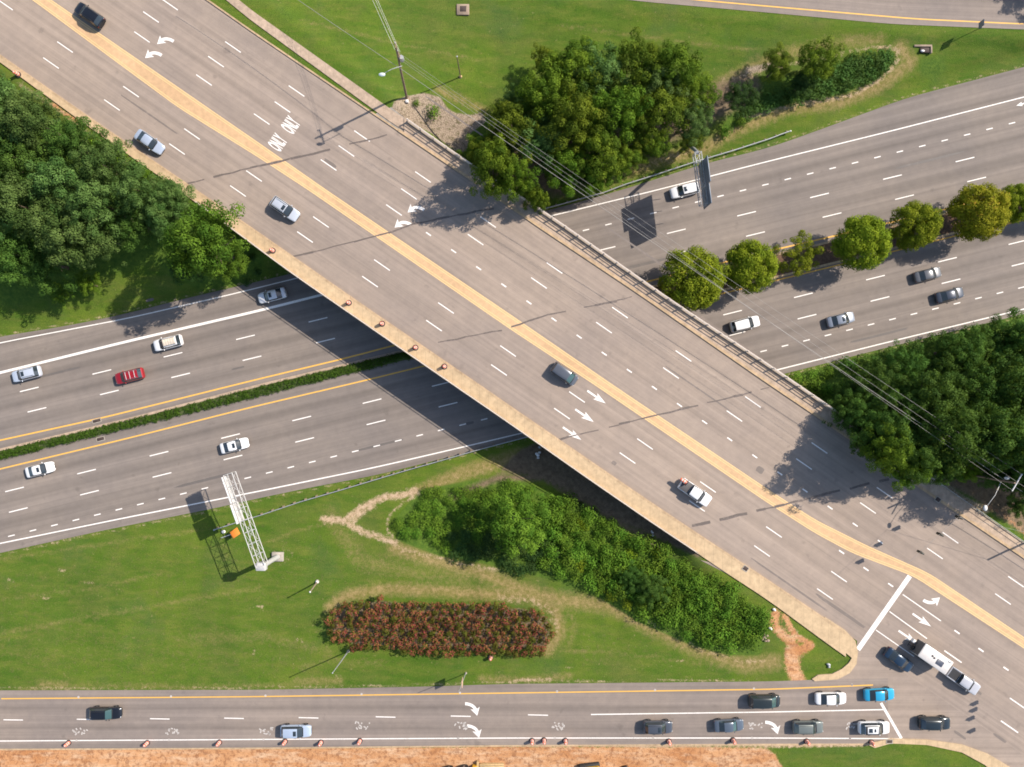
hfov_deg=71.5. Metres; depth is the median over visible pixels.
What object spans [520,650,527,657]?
red shrub
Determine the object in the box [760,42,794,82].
broadleaf tree
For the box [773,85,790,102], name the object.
reed clump
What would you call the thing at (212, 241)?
broadleaf tree
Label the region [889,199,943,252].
median tree
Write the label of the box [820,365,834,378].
bush
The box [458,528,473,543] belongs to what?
shrub
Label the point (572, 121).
broadleaf tree
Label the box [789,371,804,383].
bush
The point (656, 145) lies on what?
broadleaf tree
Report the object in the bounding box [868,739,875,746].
traffic drum
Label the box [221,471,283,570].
sign truss
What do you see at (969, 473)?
broadleaf tree
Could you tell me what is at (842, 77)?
reed clump
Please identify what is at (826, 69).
broadleaf tree
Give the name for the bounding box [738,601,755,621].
shrub
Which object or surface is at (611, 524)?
shrub
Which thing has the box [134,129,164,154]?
sedan
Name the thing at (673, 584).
shrub
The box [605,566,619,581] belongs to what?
shrub
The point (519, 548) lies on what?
shrub
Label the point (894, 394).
broadleaf tree
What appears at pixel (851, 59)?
reed clump
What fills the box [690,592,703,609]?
shrub
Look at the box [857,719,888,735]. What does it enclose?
suv
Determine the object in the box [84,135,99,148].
bush
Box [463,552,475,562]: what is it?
shrub
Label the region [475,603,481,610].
red shrub
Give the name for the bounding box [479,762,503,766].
timber stack
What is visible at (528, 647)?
red shrub
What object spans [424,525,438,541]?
shrub
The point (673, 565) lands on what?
shrub
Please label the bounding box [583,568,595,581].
shrub
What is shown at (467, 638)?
red shrub
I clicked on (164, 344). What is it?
suv
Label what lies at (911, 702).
intersection road
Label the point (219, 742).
traffic drum
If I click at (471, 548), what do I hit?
shrub
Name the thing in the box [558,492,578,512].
shrub
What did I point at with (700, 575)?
shrub
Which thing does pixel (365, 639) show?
red shrub
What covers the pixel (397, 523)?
shrub
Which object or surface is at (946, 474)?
broadleaf tree
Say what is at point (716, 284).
power line
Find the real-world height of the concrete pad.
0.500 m
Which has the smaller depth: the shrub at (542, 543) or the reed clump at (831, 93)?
the shrub at (542, 543)
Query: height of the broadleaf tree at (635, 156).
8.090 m
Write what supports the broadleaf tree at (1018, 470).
on the ground at (194, 600)
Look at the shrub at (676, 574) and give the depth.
111.32 m
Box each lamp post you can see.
[309,580,318,592]
[332,650,349,673]
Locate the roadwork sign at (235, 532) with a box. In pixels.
[221,528,239,538]
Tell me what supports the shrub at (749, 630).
on the ground at (194, 600)
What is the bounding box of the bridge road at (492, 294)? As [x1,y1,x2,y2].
[0,0,1023,754]
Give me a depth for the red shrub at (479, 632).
112.12 m
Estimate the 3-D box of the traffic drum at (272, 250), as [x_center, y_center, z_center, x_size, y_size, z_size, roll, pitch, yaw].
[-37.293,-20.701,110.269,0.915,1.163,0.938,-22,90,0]
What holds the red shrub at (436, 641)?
on the ground at (194, 600)
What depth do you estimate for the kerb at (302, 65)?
110.86 m
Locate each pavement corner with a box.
[811,617,857,680]
[866,738,1008,766]
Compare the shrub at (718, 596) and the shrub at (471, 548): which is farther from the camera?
the shrub at (471, 548)
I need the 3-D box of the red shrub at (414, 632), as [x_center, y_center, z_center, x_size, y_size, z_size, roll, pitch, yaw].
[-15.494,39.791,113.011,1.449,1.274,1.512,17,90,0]
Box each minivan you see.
[550,361,577,385]
[748,693,779,708]
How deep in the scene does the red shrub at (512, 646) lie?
111.67 m
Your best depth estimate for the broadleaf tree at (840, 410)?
108.33 m
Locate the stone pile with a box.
[761,634,769,641]
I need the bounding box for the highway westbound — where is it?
[0,67,1023,447]
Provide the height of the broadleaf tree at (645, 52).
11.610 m
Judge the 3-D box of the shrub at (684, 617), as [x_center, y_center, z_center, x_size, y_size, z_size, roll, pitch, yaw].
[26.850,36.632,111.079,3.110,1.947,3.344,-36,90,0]
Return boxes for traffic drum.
[12,70,20,77]
[64,740,70,746]
[143,740,149,746]
[216,739,221,746]
[269,248,275,253]
[282,738,287,745]
[318,739,323,746]
[357,738,362,744]
[529,738,534,744]
[541,737,546,744]
[562,738,567,744]
[666,738,671,745]
[680,478,688,485]
[730,737,735,744]
[803,738,810,745]
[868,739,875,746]
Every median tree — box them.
[657,244,731,311]
[724,238,779,295]
[772,230,825,276]
[830,213,892,271]
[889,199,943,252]
[944,182,1012,241]
[1001,183,1023,223]
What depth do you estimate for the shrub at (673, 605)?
110.62 m
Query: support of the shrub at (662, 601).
on the ground at (194, 600)
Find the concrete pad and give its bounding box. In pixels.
[457,4,468,15]
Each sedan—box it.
[25,461,55,477]
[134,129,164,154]
[220,437,249,453]
[258,287,286,303]
[713,717,743,732]
[815,690,845,705]
[826,312,854,327]
[863,686,893,701]
[883,646,913,671]
[913,267,940,282]
[934,287,963,302]
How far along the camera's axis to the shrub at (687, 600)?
110.68 m
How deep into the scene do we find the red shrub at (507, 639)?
111.51 m
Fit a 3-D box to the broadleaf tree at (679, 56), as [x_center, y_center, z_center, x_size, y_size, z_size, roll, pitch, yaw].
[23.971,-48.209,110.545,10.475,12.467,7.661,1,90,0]
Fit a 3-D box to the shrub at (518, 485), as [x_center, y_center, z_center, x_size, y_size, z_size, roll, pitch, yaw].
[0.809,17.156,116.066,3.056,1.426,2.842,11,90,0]
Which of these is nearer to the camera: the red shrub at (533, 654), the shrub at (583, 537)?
the red shrub at (533, 654)
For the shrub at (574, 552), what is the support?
on the ground at (194, 600)
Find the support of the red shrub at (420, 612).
on the ground at (194, 600)
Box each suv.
[11,365,42,381]
[74,2,105,28]
[89,705,122,720]
[114,367,144,383]
[153,334,183,350]
[269,196,299,221]
[280,723,311,738]
[643,719,671,734]
[669,182,698,199]
[729,316,759,332]
[792,719,822,734]
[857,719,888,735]
[917,715,949,731]
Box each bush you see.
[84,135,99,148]
[109,147,127,165]
[125,157,143,172]
[139,167,153,180]
[154,172,172,188]
[169,179,186,194]
[243,279,251,286]
[247,253,255,263]
[253,267,262,276]
[412,98,419,106]
[426,104,440,121]
[718,124,733,139]
[735,116,746,127]
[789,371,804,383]
[806,376,826,396]
[808,367,819,379]
[819,383,833,397]
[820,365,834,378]
[836,355,858,374]
[854,353,870,371]
[870,354,878,365]
[884,346,894,357]
[906,339,920,352]
[924,332,938,348]
[967,321,981,338]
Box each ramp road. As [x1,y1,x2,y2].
[0,678,901,748]
[634,0,1023,28]
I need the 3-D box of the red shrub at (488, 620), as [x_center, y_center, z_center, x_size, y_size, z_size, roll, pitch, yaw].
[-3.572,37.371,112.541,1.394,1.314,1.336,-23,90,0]
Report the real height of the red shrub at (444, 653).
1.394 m
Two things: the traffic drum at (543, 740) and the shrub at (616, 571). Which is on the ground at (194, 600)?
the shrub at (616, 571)
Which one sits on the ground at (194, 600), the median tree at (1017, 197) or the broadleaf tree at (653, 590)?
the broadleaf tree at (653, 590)
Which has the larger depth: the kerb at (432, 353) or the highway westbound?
the highway westbound
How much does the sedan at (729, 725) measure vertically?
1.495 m
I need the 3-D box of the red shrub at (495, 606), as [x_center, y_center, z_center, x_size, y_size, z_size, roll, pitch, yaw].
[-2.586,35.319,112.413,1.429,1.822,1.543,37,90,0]
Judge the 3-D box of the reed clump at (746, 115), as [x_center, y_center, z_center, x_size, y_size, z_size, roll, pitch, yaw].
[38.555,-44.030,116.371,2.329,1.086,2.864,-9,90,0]
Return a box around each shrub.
[322,615,332,625]
[326,629,333,635]
[328,608,336,616]
[329,621,336,628]
[329,635,336,642]
[332,616,339,623]
[332,629,342,636]
[335,620,343,628]
[336,607,343,614]
[337,636,344,644]
[340,629,347,637]
[344,635,351,644]
[345,608,353,617]
[346,601,355,611]
[346,622,353,628]
[348,628,357,638]
[349,642,357,652]
[352,608,358,615]
[352,635,360,643]
[354,600,364,609]
[354,621,360,629]
[354,643,364,651]
[357,615,365,622]
[357,625,365,635]
[361,620,369,628]
[361,635,369,643]
[363,613,371,622]
[363,629,372,636]
[363,641,372,649]
[364,601,370,608]
[368,608,376,617]
[369,636,375,643]
[371,615,380,621]
[373,602,379,610]
[373,629,380,637]
[373,641,382,650]
[374,606,382,616]
[375,594,383,605]
[375,621,382,629]
[375,635,383,643]
[380,601,389,608]
[380,614,388,624]
[381,626,389,636]
[382,643,389,650]
[384,609,391,614]
[384,637,392,643]
[385,620,392,629]
[388,629,397,638]
[389,614,398,622]
[391,517,405,530]
[391,622,399,631]
[393,636,401,645]
[394,601,404,611]
[396,641,404,650]
[397,616,405,625]
[397,627,405,635]
[398,524,411,540]
[398,610,406,616]
[399,620,407,630]
[399,647,407,655]
[403,613,412,624]
[403,641,412,650]
[405,600,412,610]
[406,517,418,528]
[406,620,416,629]
[406,647,415,655]
[408,509,424,521]
[408,634,416,644]
[409,608,416,615]
[410,525,422,539]
[411,599,418,608]
[411,630,417,638]
[412,614,420,623]
[415,498,430,512]
[415,607,424,618]
[415,622,424,628]
[417,635,423,642]
[418,601,428,609]
[418,628,426,637]
[419,514,431,529]
[420,485,436,499]
[420,642,427,650]
[421,614,427,623]
[422,509,435,520]
[423,621,432,630]
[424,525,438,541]
[424,649,431,656]
[425,636,433,643]
[427,498,440,508]
[428,630,436,637]
[428,642,436,650]
[429,602,435,609]
[429,616,435,624]
[431,514,443,531]
[431,538,444,548]
[431,607,439,617]
[431,622,439,631]
[431,648,439,656]
[432,485,444,498]
[432,504,445,519]
[432,636,440,646]
[435,602,443,608]
[435,615,444,623]
[435,628,443,638]
[436,525,450,539]
[440,607,448,614]
[440,635,448,644]
[441,493,454,506]
[441,539,452,554]
[441,650,448,657]
[442,643,452,651]
[443,518,455,531]
[444,600,451,608]
[444,616,452,625]
[444,629,453,638]
[445,531,458,542]
[447,647,455,658]
[448,549,462,564]
[448,606,455,614]
[448,622,455,630]
[449,505,461,517]
[450,486,463,499]
[450,614,459,623]
[453,514,466,530]
[453,602,461,610]
[453,627,459,636]
[454,541,467,556]
[454,620,462,630]
[456,607,462,615]
[456,635,462,642]
[457,495,470,507]
[457,642,466,651]
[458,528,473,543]
[458,616,466,623]
[461,484,473,498]
[461,628,468,636]
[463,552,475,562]
[463,608,471,618]
[463,634,469,642]
[463,650,472,656]
[464,541,478,555]
[464,621,470,630]
[465,494,481,511]
[466,516,477,529]
[467,601,475,611]
[468,630,476,636]
[469,526,484,543]
[469,614,475,621]
[470,620,480,628]
[472,484,484,499]
[472,545,483,561]
[472,636,480,645]
[473,508,486,520]
[475,516,491,532]
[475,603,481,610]
[475,616,483,623]
[475,629,482,636]
[475,643,483,652]
[479,493,493,505]
[479,606,486,617]
[480,541,493,555]
[482,486,497,500]
[482,530,495,543]
[483,547,497,560]
[483,601,490,606]
[483,627,492,636]
[483,643,491,653]
[484,615,492,622]
[485,509,494,517]
[489,649,495,656]
[490,622,497,629]
[490,639,499,650]
[491,539,503,552]
[491,601,498,611]
[492,615,501,623]
[493,630,499,636]
[495,485,510,499]
[496,646,505,655]
[498,554,510,566]
[498,600,506,610]
[499,614,509,625]
[499,629,507,637]
[499,642,507,649]
[500,558,516,574]
[501,477,516,493]
[503,605,511,616]
[503,623,510,630]
[503,635,511,642]
[504,648,511,656]
[508,643,515,652]
[509,481,524,494]
[509,607,518,620]
[511,563,527,579]
[511,622,519,633]
[511,650,519,658]
[513,634,519,643]
[515,615,522,622]
[515,642,523,652]
[516,541,528,556]
[517,635,527,644]
[518,620,527,631]
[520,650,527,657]
[522,484,535,495]
[522,613,530,622]
[523,552,539,563]
[524,560,539,575]
[524,628,532,639]
[525,641,533,650]
[527,607,536,617]
[527,649,536,656]
[528,515,540,528]
[528,620,536,632]
[529,635,535,643]
[532,642,539,650]
[535,555,552,571]
[535,622,543,632]
[536,514,551,529]
[536,548,546,560]
[536,609,543,617]
[536,636,543,643]
[537,649,544,657]
[538,536,552,551]
[538,643,546,651]
[539,539,555,552]
[540,616,547,622]
[542,492,553,505]
[542,544,560,560]
[542,635,551,645]
[543,621,552,630]
[544,524,561,543]
[544,560,556,574]
[548,513,566,529]
[548,631,556,638]
[549,507,564,521]
[549,558,563,574]
[550,495,566,509]
[553,528,566,544]
[554,534,570,548]
[554,566,568,580]
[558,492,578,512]
[558,537,574,550]
[559,505,572,516]
[559,548,570,561]
[559,551,578,572]
[560,515,580,534]
[565,547,584,566]
[567,524,582,537]
[568,511,581,520]
[569,568,582,583]
[572,535,587,552]
[574,545,592,564]
[574,558,587,572]
[575,518,589,531]
[576,529,591,543]
[580,503,599,525]
[580,513,595,529]
[581,575,596,591]
[582,554,599,569]
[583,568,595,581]
[585,538,600,553]
[587,563,605,581]
[591,526,604,539]
[594,551,606,561]
[595,515,608,527]
[595,538,608,548]
[595,577,609,592]
[595,583,603,596]
[596,557,613,575]
[598,545,615,561]
[600,521,615,536]
[603,577,618,595]
[604,586,618,601]
[605,516,618,531]
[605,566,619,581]
[608,548,628,565]
[610,536,623,549]
[611,561,622,573]
[611,563,630,580]
[611,581,627,599]
[612,526,628,542]
[619,533,632,548]
[620,552,635,570]
[620,598,632,611]
[623,588,639,602]
[624,547,637,561]
[627,532,647,550]
[627,558,641,569]
[632,585,648,603]
[632,599,646,616]
[634,543,648,558]
[634,605,652,623]
[635,562,651,580]
[637,558,654,572]
[639,534,658,554]
[644,567,663,579]
[649,604,667,618]
[650,556,665,572]
[651,547,664,560]
[653,592,672,610]
[654,540,674,561]
[654,610,673,630]
[660,565,677,582]
[661,607,677,621]
[662,571,679,591]
[664,557,678,573]
[664,603,684,624]
[666,612,681,631]
[667,566,682,578]
[667,594,682,613]
[670,586,684,602]
[674,557,690,572]
[675,573,690,588]
[676,610,692,629]
[678,563,695,581]
[679,629,693,641]
[680,581,698,598]
[681,595,694,611]
[683,573,704,593]
[683,613,701,631]
[685,602,702,615]
[690,568,705,584]
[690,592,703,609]
[693,627,706,643]
[695,583,712,599]
[696,605,711,622]
[697,574,711,586]
[698,632,717,651]
[699,596,718,615]
[700,623,716,638]
[703,615,716,626]
[704,585,717,600]
[707,571,725,588]
[708,588,725,608]
[709,603,722,617]
[710,631,725,646]
[711,618,724,632]
[715,622,733,642]
[716,605,733,622]
[720,583,733,596]
[720,618,734,632]
[720,636,737,656]
[722,594,739,612]
[723,579,742,600]
[726,608,741,623]
[728,625,743,643]
[731,617,749,631]
[734,594,748,609]
[735,636,746,649]
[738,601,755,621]
[740,625,755,642]
[740,630,762,650]
[743,611,760,627]
[751,615,774,633]
[752,606,770,620]
[754,627,767,639]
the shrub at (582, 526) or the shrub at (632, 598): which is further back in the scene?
the shrub at (582, 526)
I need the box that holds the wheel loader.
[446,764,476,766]
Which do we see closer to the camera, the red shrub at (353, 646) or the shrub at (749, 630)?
the shrub at (749, 630)
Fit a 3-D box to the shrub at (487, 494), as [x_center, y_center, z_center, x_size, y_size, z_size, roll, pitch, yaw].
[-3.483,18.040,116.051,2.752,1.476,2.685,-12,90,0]
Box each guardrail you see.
[213,436,526,530]
[543,130,790,209]
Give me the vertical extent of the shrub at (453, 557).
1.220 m
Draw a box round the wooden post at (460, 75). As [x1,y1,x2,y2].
[456,56,461,77]
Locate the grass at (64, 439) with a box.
[0,352,413,459]
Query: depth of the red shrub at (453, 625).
112.32 m
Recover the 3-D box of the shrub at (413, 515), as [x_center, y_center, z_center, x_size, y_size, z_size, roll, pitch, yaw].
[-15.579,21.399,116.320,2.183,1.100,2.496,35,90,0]
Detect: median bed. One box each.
[654,199,1022,297]
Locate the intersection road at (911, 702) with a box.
[701,560,1023,766]
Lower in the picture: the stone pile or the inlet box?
the stone pile
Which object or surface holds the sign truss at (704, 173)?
on the ground at (194, 600)
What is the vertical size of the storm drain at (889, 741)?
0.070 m
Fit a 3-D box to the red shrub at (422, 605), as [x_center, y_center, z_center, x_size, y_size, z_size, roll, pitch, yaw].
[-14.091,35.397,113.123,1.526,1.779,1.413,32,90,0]
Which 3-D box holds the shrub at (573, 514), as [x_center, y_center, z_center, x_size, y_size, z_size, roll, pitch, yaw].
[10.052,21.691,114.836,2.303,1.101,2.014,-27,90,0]
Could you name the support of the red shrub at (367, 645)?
on the ground at (194, 600)
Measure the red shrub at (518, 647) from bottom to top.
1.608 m
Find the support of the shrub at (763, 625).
on the ground at (194, 600)
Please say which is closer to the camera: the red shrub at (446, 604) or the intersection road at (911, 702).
the intersection road at (911, 702)
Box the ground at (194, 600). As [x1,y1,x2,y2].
[0,0,1023,766]
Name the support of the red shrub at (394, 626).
on the ground at (194, 600)
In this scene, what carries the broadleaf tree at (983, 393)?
on the ground at (194, 600)
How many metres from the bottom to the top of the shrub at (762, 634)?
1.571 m
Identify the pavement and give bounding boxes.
[0,58,845,656]
[227,0,403,129]
[404,118,1023,554]
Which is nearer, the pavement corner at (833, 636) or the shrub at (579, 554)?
the pavement corner at (833, 636)
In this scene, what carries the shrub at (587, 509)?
on the ground at (194, 600)
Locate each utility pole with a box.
[378,42,408,103]
[963,474,1022,510]
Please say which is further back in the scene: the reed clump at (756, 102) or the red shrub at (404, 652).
the reed clump at (756, 102)
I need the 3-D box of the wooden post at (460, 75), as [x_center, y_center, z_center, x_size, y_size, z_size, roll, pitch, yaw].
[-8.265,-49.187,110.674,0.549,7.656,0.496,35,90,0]
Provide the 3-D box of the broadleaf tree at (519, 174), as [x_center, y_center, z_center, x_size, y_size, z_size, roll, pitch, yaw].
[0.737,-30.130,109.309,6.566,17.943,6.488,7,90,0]
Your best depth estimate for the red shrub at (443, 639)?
112.41 m
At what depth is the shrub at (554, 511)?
114.25 m
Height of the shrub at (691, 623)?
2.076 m
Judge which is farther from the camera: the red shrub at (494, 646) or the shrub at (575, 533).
the shrub at (575, 533)
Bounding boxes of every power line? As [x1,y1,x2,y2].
[300,1,401,69]
[402,55,1020,473]
[403,59,1010,477]
[403,70,1002,478]
[404,62,1008,487]
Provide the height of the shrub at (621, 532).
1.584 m
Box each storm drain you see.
[92,418,101,423]
[96,436,104,441]
[886,739,892,743]
[934,496,941,502]
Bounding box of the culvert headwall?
[914,45,931,53]
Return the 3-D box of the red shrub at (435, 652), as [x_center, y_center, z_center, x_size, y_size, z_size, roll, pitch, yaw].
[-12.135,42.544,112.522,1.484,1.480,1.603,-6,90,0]
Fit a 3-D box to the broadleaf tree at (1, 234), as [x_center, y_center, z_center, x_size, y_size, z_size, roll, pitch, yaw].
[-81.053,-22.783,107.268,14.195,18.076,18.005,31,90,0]
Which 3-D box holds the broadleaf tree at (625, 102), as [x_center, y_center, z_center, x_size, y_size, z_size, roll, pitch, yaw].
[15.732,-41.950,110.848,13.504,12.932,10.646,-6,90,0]
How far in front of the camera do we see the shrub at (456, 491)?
116.29 m
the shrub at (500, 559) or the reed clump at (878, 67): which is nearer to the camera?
the shrub at (500, 559)
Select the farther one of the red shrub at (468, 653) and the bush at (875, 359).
the bush at (875, 359)
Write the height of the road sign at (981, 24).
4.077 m
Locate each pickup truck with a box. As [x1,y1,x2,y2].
[677,478,711,506]
[945,666,980,694]
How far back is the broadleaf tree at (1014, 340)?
109.52 m
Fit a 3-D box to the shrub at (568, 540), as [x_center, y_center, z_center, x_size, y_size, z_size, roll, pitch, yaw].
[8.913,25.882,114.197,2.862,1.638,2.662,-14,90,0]
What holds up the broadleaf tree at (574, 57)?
on the ground at (194, 600)
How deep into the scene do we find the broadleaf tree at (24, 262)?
109.08 m
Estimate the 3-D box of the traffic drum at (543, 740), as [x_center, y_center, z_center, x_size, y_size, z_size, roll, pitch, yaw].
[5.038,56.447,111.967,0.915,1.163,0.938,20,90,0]
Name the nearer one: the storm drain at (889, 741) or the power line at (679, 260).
the power line at (679, 260)
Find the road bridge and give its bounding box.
[194,107,1023,553]
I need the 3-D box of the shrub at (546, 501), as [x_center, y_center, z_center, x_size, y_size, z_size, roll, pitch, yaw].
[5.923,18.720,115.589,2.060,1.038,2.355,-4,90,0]
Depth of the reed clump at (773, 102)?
115.90 m
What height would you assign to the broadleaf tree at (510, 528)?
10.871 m
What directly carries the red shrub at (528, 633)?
on the ground at (194, 600)
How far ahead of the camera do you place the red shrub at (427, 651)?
111.95 m
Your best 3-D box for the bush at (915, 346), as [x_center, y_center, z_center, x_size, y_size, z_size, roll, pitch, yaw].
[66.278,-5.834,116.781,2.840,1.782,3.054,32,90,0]
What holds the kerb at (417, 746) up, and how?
on the ramp road at (572, 713)
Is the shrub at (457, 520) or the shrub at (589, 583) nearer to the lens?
the shrub at (589, 583)
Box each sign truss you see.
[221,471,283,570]
[686,145,711,208]
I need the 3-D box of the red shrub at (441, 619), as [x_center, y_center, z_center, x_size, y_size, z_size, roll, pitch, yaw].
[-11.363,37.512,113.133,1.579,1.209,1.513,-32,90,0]
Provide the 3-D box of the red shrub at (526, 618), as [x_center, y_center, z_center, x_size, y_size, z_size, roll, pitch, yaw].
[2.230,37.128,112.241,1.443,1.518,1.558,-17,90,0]
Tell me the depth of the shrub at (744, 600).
110.08 m
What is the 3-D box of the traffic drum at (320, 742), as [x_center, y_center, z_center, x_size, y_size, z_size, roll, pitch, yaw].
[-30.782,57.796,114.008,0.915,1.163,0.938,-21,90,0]
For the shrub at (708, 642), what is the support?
on the ground at (194, 600)
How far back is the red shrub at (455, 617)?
112.47 m
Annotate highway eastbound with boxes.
[0,220,1023,552]
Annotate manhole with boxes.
[742,565,748,571]
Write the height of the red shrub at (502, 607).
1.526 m
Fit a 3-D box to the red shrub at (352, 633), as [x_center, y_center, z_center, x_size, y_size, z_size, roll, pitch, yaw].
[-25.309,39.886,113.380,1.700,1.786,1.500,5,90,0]
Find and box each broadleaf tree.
[0,70,31,144]
[0,87,61,153]
[0,124,58,188]
[0,166,61,243]
[0,215,13,243]
[0,222,51,288]
[0,241,81,296]
[23,155,99,217]
[28,194,115,269]
[30,115,113,172]
[46,279,74,308]
[52,155,129,244]
[65,208,127,268]
[67,128,143,195]
[74,266,101,296]
[102,190,158,252]
[110,162,171,222]
[140,193,191,245]
[150,179,195,219]
[158,199,249,280]
[169,245,203,285]
[204,232,250,283]
[456,133,499,163]
[466,133,510,171]
[469,132,518,199]
[479,488,550,558]
[485,97,539,163]
[493,157,537,202]
[501,82,536,122]
[505,112,562,173]
[513,57,571,120]
[523,183,550,214]
[530,42,552,71]
[531,71,610,159]
[531,144,595,197]
[542,42,598,100]
[557,169,590,198]
[566,34,597,67]
[570,39,636,106]
[571,121,626,180]
[580,152,621,192]
[587,70,659,143]
[608,25,665,94]
[609,141,646,180]
[612,126,654,165]
[618,80,691,143]
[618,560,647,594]
[629,574,671,610]
[631,61,690,110]
[635,38,704,93]
[639,129,671,164]
[672,98,714,147]
[674,131,707,157]
[676,71,722,116]
[717,78,763,117]
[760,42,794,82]
[787,70,818,100]
[797,35,846,80]
[821,392,870,430]
[827,385,890,435]
[832,383,856,407]
[841,397,883,445]
[843,371,871,391]
[849,425,888,461]
[850,411,922,461]
[854,359,909,407]
[856,420,922,492]
[871,339,931,386]
[872,373,933,434]
[884,435,942,483]
[887,458,926,489]
[889,369,968,426]
[896,433,943,485]
[912,399,991,475]
[919,341,964,379]
[928,453,962,485]
[933,324,993,372]
[937,399,1023,465]
[940,352,1015,418]
[957,452,982,482]
[964,324,1006,368]
[969,348,1023,420]
[973,457,1005,488]
[978,452,1023,502]
[980,405,1023,488]
[987,306,1023,373]
[1003,456,1023,500]
[1006,491,1023,525]
[1007,333,1023,358]
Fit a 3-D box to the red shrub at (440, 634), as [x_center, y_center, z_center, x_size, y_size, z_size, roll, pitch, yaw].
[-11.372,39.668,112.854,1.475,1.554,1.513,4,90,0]
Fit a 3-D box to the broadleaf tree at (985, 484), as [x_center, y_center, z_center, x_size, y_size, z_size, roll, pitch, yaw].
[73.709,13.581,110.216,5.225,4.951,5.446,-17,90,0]
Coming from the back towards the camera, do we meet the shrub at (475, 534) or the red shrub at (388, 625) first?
the shrub at (475, 534)
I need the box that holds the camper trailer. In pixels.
[907,639,952,673]
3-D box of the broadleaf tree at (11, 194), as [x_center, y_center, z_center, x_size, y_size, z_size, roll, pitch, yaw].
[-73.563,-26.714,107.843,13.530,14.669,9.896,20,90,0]
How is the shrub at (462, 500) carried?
on the ground at (194, 600)
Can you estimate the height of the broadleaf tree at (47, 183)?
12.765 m
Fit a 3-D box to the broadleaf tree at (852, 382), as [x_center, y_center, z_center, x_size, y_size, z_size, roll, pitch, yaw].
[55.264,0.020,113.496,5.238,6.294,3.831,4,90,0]
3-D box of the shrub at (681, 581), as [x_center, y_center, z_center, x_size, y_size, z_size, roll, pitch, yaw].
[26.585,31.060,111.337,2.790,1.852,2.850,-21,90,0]
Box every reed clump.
[740,106,753,121]
[750,92,760,107]
[751,98,766,114]
[758,92,771,103]
[759,97,776,113]
[761,92,778,106]
[768,96,782,107]
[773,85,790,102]
[782,93,792,107]
[784,87,801,100]
[788,95,803,107]
[807,87,821,101]
[814,83,829,102]
[818,79,835,95]
[826,75,837,87]
[826,85,839,97]
[830,63,840,79]
[831,60,846,75]
[831,81,841,89]
[835,65,849,82]
[837,79,848,89]
[838,72,853,87]
[840,58,855,73]
[842,66,856,79]
[844,78,858,94]
[846,53,857,65]
[847,72,861,85]
[852,50,865,65]
[855,57,871,76]
[857,74,869,85]
[860,68,872,78]
[863,49,874,64]
[865,73,876,86]
[868,52,885,66]
[869,66,879,80]
[872,58,884,70]
[875,67,888,79]
[877,44,891,61]
[879,52,892,68]
[880,62,890,72]
[883,51,896,65]
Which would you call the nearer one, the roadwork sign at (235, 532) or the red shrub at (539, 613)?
the red shrub at (539, 613)
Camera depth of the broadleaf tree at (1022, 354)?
109.07 m
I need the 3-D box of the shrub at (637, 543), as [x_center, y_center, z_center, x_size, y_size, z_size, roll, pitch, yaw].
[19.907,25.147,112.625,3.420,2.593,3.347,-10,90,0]
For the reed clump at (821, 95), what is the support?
on the ground at (194, 600)
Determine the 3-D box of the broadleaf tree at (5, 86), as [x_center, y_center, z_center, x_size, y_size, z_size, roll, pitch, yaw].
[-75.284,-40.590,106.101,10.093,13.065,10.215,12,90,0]
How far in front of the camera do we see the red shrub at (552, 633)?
111.51 m
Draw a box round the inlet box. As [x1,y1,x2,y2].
[459,5,466,12]
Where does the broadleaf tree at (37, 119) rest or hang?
on the ground at (194, 600)
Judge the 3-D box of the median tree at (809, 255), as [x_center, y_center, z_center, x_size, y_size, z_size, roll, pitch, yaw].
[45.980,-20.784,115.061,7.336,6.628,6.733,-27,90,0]
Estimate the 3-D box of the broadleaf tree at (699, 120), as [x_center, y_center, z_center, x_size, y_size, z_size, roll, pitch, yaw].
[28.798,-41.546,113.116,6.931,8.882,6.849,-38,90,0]
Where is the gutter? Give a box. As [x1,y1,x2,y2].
[0,350,403,450]
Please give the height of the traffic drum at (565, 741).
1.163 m
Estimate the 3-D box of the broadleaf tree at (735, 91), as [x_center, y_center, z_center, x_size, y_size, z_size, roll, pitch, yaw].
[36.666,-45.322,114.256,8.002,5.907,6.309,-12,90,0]
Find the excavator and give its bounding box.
[579,762,626,766]
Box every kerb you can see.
[0,55,845,634]
[0,744,866,749]
[207,0,397,130]
[398,128,1023,558]
[653,212,946,286]
[719,219,1009,290]
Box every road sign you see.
[459,672,466,690]
[979,19,983,28]

